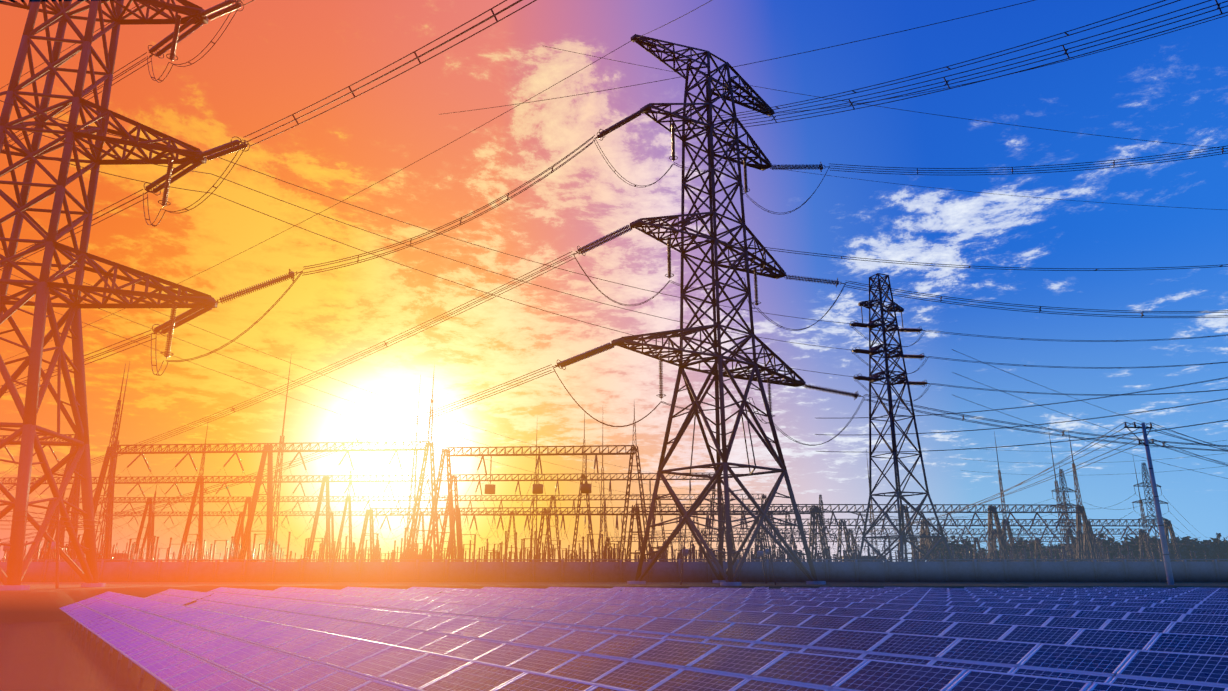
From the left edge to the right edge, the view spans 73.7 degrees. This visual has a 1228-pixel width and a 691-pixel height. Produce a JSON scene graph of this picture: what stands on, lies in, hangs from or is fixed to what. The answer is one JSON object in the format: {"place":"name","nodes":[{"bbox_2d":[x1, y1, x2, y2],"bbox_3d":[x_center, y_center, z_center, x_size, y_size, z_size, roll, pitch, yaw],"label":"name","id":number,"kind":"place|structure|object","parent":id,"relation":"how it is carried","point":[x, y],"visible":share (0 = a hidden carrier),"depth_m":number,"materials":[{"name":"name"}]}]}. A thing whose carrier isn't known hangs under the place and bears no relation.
{"place":"outdoors","nodes":[
{"label":"outdoors","id":0,"kind":"place"},
{"bbox_2d":[0,619,171,690],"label":"ground","id":1,"kind":"structure","parent":0,"point":[63,655],"depth_m":30.27,"materials":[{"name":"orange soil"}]},
{"bbox_2d":[0,559,1227,581],"bbox_3d":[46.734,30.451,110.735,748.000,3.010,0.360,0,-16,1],"label":"perimeter wall","id":2,"kind":"structure","parent":0,"point":[1064,570],"depth_m":111.75,"materials":[{"name":"grey concrete"}]},
{"bbox_2d":[0,582,1227,623],"bbox_3d":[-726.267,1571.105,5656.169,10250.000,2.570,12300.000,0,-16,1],"label":"ground","id":3,"kind":"structure","parent":0,"point":[40,601],"depth_m":80.12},
{"bbox_2d":[0,0,302,590],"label":"pylon","id":4,"kind":"object","parent":3,"relation":"on","point":[44,287],"depth_m":74.47,"materials":[{"name":"metal"}]},
{"bbox_2d":[0,0,1227,555],"bbox_3d":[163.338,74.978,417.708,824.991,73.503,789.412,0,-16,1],"label":"power lines","id":5,"kind":"object","parent":4,"relation":"attached to","point":[928,170],"depth_m":101.05,"materials":[{"name":"metal"}]},
{"bbox_2d":[0,360,1224,561],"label":"substation yard","id":6,"kind":"structure","parent":3,"relation":"on","point":[998,533],"depth_m":179.67,"materials":[{"name":"metal"}]},
{"bbox_2d":[0,531,1227,561],"bbox_3d":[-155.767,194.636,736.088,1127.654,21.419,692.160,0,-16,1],"label":"tree line","id":7,"kind":"object","parent":3,"relation":"on","point":[1212,549],"depth_m":403.47,"materials":[{"name":"green plant"}]},
{"bbox_2d":[59,587,1227,690],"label":"solar panel array","id":8,"kind":"object","parent":3,"relation":"on","point":[738,639],"depth_m":20.43,"materials":[{"name":"blue glass"}]},
{"bbox_2d":[675,534,688,551],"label":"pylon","id":9,"kind":"object","parent":3,"relation":"on","point":[680,540],"depth_m":583.07,"materials":[{"name":"metal"}]},
{"bbox_2d":[553,34,864,585],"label":"pylon","id":10,"kind":"object","parent":3,"relation":"on","point":[719,373],"depth_m":98.65,"materials":[{"name":"metal"}]},
{"bbox_2d":[808,495,835,560],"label":"pylon","id":11,"kind":"object","parent":3,"relation":"on","point":[820,501],"depth_m":409.19,"materials":[{"name":"metal"}]},
{"bbox_2d":[849,273,953,561],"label":"slender pylon","id":12,"kind":"object","parent":3,"relation":"on","point":[894,328],"depth_m":130.65,"materials":[{"name":"metal"}]},
{"bbox_2d":[1050,469,1082,553],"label":"pylon","id":13,"kind":"object","parent":3,"relation":"on","point":[1065,488],"depth_m":389.34,"materials":[{"name":"metal"}]},
{"bbox_2d":[1124,422,1174,584],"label":"utility pole","id":14,"kind":"object","parent":3,"relation":"on","point":[1168,568],"depth_m":87.02,"materials":[{"name":"metal"}]},
{"bbox_2d":[1132,463,1172,560],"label":"pylon","id":15,"kind":"object","parent":3,"relation":"on","point":[1149,498],"depth_m":387.86,"materials":[{"name":"metal"}]},
{"bbox_2d":[0,0,1227,561],"label":"sky","id":16,"kind":"structure","parent":0,"point":[274,60],"materials":[{"name":"blue"}]},
{"bbox_2d":[282,369,460,549],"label":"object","id":17,"kind":"object","parent":16,"relation":"in","point":[371,459],"visible":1,"depth_m":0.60,"materials":[{"name":"white"}]}
]}

